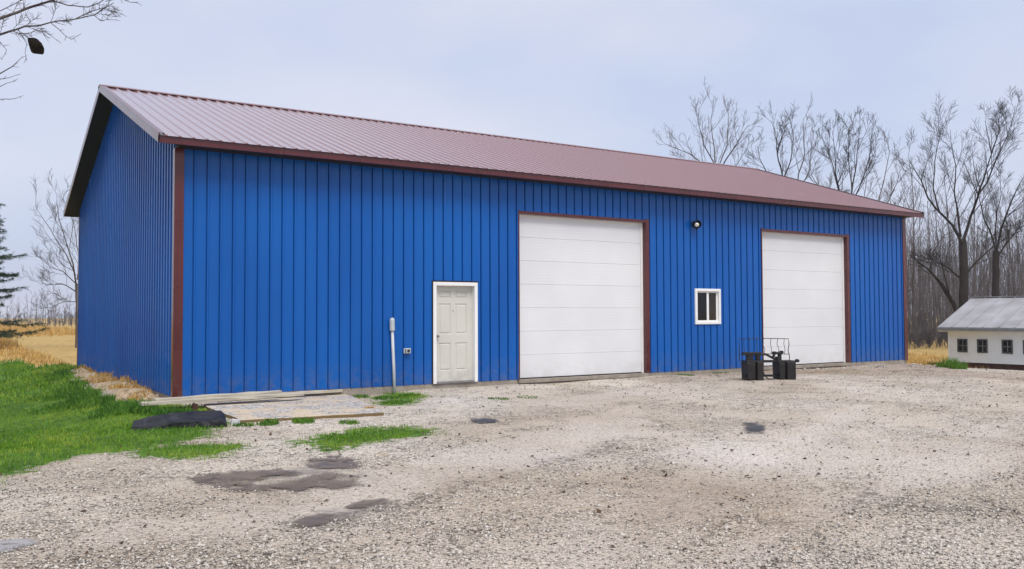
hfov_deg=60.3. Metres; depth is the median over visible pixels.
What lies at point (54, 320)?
hedgerow
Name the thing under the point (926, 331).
wood
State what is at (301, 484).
puddle
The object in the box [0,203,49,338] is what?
conifer
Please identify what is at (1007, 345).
window
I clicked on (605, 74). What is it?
sky
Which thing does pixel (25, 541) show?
puddle
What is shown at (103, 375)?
dead grass
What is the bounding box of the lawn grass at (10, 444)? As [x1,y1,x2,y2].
[0,358,446,489]
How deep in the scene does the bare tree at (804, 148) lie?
59.42 m
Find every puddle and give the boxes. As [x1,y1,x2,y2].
[0,538,35,551]
[190,468,296,486]
[230,473,359,491]
[293,514,334,526]
[307,454,358,468]
[346,498,391,508]
[473,418,498,422]
[744,422,764,432]
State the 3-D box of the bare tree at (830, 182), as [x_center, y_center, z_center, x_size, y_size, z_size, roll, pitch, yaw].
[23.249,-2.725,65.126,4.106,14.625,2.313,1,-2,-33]
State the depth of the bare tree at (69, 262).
43.93 m
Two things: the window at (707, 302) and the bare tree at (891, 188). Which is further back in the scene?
the bare tree at (891, 188)
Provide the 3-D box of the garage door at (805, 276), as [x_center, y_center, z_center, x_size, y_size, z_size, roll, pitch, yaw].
[8.212,0.411,24.726,3.755,3.810,0.250,1,-2,-33]
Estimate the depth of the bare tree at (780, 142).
57.45 m
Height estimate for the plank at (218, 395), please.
0.052 m
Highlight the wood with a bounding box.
[870,162,1023,348]
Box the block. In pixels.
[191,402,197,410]
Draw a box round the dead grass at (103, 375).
[0,323,995,407]
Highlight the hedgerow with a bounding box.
[0,288,75,326]
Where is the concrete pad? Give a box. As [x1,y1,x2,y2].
[204,394,383,422]
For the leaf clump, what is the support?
hanging from the bare tree at (4, 16)
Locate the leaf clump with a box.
[21,32,43,53]
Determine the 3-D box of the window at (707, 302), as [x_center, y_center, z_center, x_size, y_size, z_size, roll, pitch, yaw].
[4.983,0.562,22.534,0.912,0.906,0.095,1,-2,-33]
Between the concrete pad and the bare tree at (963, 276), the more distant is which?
the bare tree at (963, 276)
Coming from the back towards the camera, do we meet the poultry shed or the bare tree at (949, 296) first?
the bare tree at (949, 296)
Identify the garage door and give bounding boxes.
[518,209,649,382]
[761,228,850,369]
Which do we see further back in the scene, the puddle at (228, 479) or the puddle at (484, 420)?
the puddle at (484, 420)
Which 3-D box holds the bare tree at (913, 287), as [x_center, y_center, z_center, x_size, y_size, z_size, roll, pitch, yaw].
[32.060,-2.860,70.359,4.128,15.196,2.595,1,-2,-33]
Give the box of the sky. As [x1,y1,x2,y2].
[0,0,1023,318]
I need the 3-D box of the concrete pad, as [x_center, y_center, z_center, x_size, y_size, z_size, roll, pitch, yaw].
[-3.777,2.192,15.007,2.694,0.337,4.177,1,-2,-23]
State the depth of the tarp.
12.19 m
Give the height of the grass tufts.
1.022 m
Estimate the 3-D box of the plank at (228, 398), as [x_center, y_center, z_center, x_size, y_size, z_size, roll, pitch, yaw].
[-4.877,1.941,15.027,2.775,0.053,0.216,1,-3,-38]
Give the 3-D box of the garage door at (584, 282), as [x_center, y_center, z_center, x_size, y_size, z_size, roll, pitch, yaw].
[1.687,0.287,20.463,3.825,3.810,0.250,1,-2,-33]
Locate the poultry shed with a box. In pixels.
[936,296,1023,370]
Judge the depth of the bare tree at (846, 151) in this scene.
56.92 m
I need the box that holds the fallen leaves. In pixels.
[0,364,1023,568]
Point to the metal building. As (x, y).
(227, 246)
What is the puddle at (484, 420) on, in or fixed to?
on the ground at (594, 429)
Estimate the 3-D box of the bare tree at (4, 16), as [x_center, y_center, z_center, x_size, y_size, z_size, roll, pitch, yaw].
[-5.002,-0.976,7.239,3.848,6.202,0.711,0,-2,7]
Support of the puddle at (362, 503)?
on the ground at (594, 429)
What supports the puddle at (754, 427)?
on the ground at (594, 429)
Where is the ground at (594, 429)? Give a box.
[0,315,1023,568]
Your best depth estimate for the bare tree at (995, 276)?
56.38 m
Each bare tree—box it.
[0,0,141,101]
[16,168,78,347]
[653,80,764,165]
[740,101,812,175]
[782,93,832,180]
[801,150,850,192]
[811,106,886,194]
[858,126,914,204]
[887,86,1023,307]
[896,154,930,340]
[906,221,962,311]
[961,156,1023,295]
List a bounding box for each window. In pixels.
[694,288,720,323]
[957,339,967,351]
[977,339,987,352]
[1001,340,1012,353]
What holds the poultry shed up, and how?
on the ground at (594, 429)
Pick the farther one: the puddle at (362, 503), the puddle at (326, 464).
the puddle at (326, 464)
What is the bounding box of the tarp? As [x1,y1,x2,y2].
[132,410,226,430]
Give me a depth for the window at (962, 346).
35.55 m
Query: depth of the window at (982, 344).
34.86 m
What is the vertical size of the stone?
0.097 m
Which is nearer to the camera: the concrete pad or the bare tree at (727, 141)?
the concrete pad
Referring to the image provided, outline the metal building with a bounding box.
[63,84,923,401]
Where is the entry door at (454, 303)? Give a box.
[432,280,477,383]
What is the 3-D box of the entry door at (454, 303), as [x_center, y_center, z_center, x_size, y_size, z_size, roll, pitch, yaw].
[-1.207,0.989,18.491,1.105,2.130,0.140,1,-2,-33]
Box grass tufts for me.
[20,356,970,426]
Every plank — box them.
[140,392,303,405]
[152,390,281,400]
[276,389,342,393]
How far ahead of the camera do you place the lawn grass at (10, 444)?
12.14 m
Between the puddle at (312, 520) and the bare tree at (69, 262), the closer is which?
the puddle at (312, 520)
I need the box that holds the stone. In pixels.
[230,419,239,424]
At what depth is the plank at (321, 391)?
16.73 m

